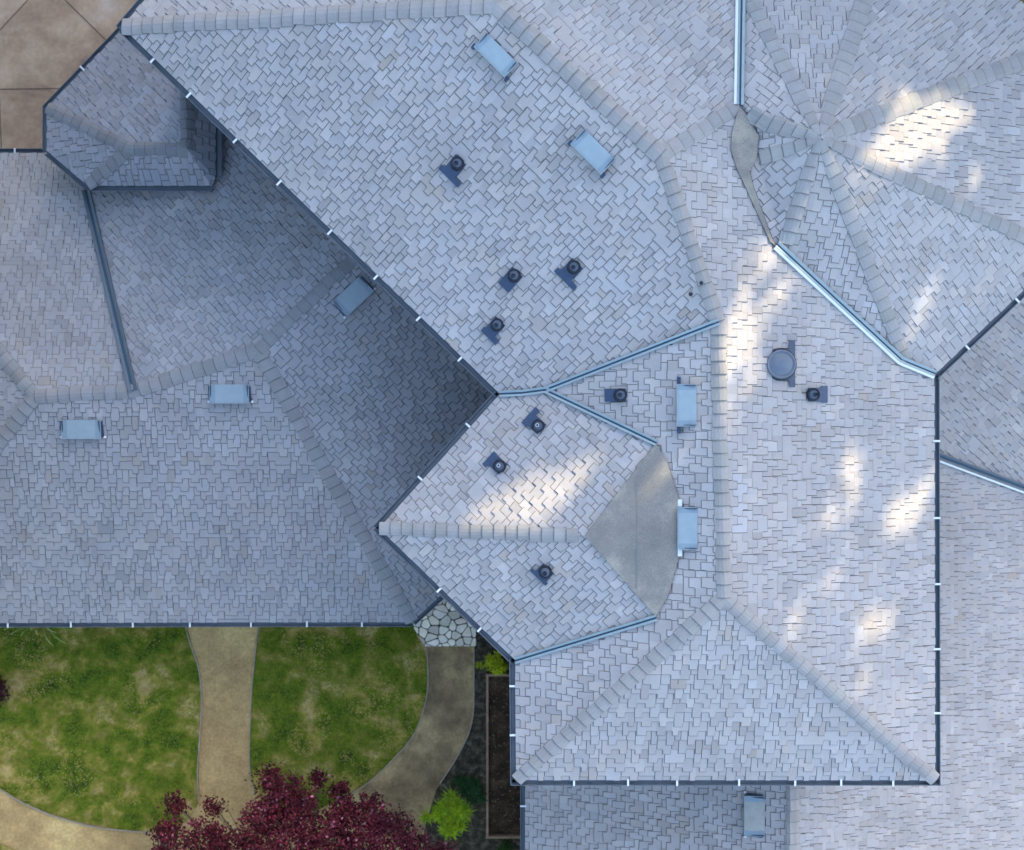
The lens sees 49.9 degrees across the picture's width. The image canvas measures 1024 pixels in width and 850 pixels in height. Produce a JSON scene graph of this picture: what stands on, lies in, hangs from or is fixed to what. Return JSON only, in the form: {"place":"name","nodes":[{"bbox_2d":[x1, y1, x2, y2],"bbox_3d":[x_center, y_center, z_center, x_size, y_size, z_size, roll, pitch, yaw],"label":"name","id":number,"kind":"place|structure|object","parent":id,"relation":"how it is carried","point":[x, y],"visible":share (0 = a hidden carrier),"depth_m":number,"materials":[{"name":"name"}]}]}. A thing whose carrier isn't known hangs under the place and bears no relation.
{"place":"outdoors","nodes":[
{"label":"outdoors","id":0,"kind":"place"},
{"bbox_2d":[0,843,14,849],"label":"lawn","id":1,"kind":"structure","parent":0,"point":[4,847],"depth_m":29.17,"materials":[{"name":"green plant"}]},
{"bbox_2d":[0,0,136,147],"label":"concrete paving","id":2,"kind":"structure","parent":0,"point":[50,43],"depth_m":29.19,"materials":[{"name":"beige concrete"}]},
{"bbox_2d":[0,116,1,147],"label":"paving joint","id":3,"kind":"object","parent":2,"relation":"on","point":[0,131],"visible":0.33,"depth_m":29.18,"materials":[{"name":"concrete"}]},
{"bbox_2d":[0,2,25,29],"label":"paving joint","id":4,"kind":"object","parent":2,"relation":"on","point":[12,16],"visible":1,"depth_m":29.18,"materials":[{"name":"concrete"}]},
{"bbox_2d":[0,88,58,89],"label":"paving joint","id":5,"kind":"object","parent":2,"relation":"on","point":[30,88],"visible":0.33,"depth_m":29.18,"materials":[{"name":"concrete"}]},
{"bbox_2d":[65,0,105,39],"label":"paving joint","id":6,"kind":"object","parent":2,"relation":"on","point":[85,20],"visible":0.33,"depth_m":29.18,"materials":[{"name":"concrete"}]},
{"bbox_2d":[0,623,428,846],"bbox_3d":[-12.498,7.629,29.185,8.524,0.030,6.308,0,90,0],"label":"lawn","id":7,"kind":"structure","parent":0,"point":[69,766],"depth_m":29.17,"materials":[{"name":"green plant"}]},
{"bbox_2d":[0,675,10,706],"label":"leafy shrub","id":8,"kind":"object","parent":7,"relation":"on","point":[2,686],"visible":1,"depth_m":28.90,"materials":[{"name":"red plant"}]},
{"bbox_2d":[3,627,78,645],"bbox_3d":[-12.233,5.339,28.764,1.903,0.671,0.603,14,90,0],"label":"strap leaf plant","id":9,"kind":"object","parent":7,"relation":"on","point":[49,629],"visible":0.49,"depth_m":28.46,"materials":[{"name":"green plant"}]},
{"bbox_2d":[0,788,149,832],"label":"lawn edging","id":10,"kind":"object","parent":7,"relation":"on","point":[40,810],"visible":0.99,"depth_m":29.14,"materials":[{"name":"metal"}]},
{"bbox_2d":[185,627,201,800],"bbox_3d":[-8.361,7.445,29.170,0.352,0.060,5.019,-5,90,0],"label":"lawn edging","id":11,"kind":"object","parent":7,"relation":"on","point":[201,709],"visible":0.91,"depth_m":29.14,"materials":[{"name":"metal"}]},
{"bbox_2d":[0,627,472,849],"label":"path","id":12,"kind":"structure","parent":0,"point":[225,657],"depth_m":29.19,"materials":[{"name":"beige concrete"}]},
{"bbox_2d":[146,760,459,849],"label":"maple tree","id":13,"kind":"object","parent":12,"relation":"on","point":[294,808],"visible":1,"depth_m":26.55,"materials":[{"name":"red plant"}]},
{"bbox_2d":[250,624,426,812],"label":"lawn","id":14,"kind":"structure","parent":0,"point":[317,659],"depth_m":29.17,"materials":[{"name":"green plant"}]},
{"bbox_2d":[248,627,258,794],"bbox_3d":[-6.835,7.378,29.170,0.216,0.060,4.848,2,90,0],"label":"lawn edging","id":15,"kind":"object","parent":14,"relation":"on","point":[250,708],"visible":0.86,"depth_m":29.14,"materials":[{"name":"metal"}]},
{"bbox_2d":[347,646,428,796],"bbox_3d":[-2.990,8.063,29.170,0.836,0.060,4.584,29,90,0],"label":"lawn edging","id":16,"kind":"object","parent":14,"relation":"on","point":[413,733],"visible":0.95,"depth_m":29.14,"materials":[{"name":"metal"}]},
{"bbox_2d":[350,646,472,845],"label":"path","id":17,"kind":"structure","parent":0,"point":[410,776],"depth_m":29.19,"materials":[{"name":"beige concrete"}]},
{"bbox_2d":[439,646,474,783],"bbox_3d":[-1.251,7.737,29.170,0.462,0.060,3.763,14,90,0],"label":"lawn edging","id":18,"kind":"object","parent":17,"relation":"on","point":[473,711],"visible":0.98,"depth_m":29.14,"materials":[{"name":"metal"}]},
{"bbox_2d":[412,599,475,645],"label":"flagstone patio","id":19,"kind":"structure","parent":0,"point":[443,622],"depth_m":29.15,"materials":[{"name":"stone"}]},
{"bbox_2d":[520,298,1023,849],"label":"house wing","id":20,"kind":"structure","parent":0,"point":[974,800],"depth_m":25.83,"materials":[{"name":"grey tile"}]},
{"label":"ground","id":21,"kind":"structure","parent":0,"visible":0},
{"bbox_2d":[0,28,499,627],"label":"house wing","id":22,"kind":"structure","parent":21,"relation":"on","point":[238,388],"depth_m":25.51,"materials":[{"name":"grey tile"}]},
{"bbox_2d":[423,631,519,849],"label":"gravel","id":23,"kind":"structure","parent":21,"relation":"on","point":[470,759],"depth_m":29.18,"materials":[{"name":"black gravel"}]},
{"bbox_2d":[417,788,475,840],"bbox_3d":[-1.648,10.208,28.817,1.436,0.783,1.453,45,90,0],"label":"spiky shrub","id":24,"kind":"object","parent":23,"relation":"on","point":[451,810],"visible":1,"depth_m":28.57,"materials":[{"name":"green plant"}]},
{"bbox_2d":[450,772,488,806],"bbox_3d":[-1.080,9.520,28.939,0.804,0.539,1.175,-38,90,0],"label":"spiky shrub","id":25,"kind":"object","parent":23,"relation":"on","point":[470,790],"visible":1,"depth_m":28.80,"materials":[{"name":"green plant"}]},
{"bbox_2d":[474,651,508,676],"bbox_3d":[-0.475,6.291,28.916,0.898,0.579,0.776,-39,90,0],"label":"spiky shrub","id":26,"kind":"object","parent":23,"relation":"on","point":[496,665],"visible":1,"depth_m":28.76,"materials":[{"name":"green plant"}]},
{"bbox_2d":[486,673,519,838],"bbox_3d":[0.026,8.733,29.090,1.434,0.220,4.334,0,90,0],"label":"planting bed","id":27,"kind":"object","parent":23,"relation":"on","point":[503,807],"visible":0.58,"depth_m":29.10,"materials":[{"name":"soil"}]},
{"bbox_2d":[495,839,514,849],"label":"spiky shrub","id":28,"kind":"object","parent":23,"relation":"on","point":[504,845],"visible":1,"depth_m":28.90,"materials":[{"name":"green plant"}]},
{"bbox_2d":[116,0,1023,785],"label":"hipped house","id":29,"kind":"structure","parent":21,"relation":"on","point":[706,304],"depth_m":21.01,"materials":[{"name":"grey tile"}]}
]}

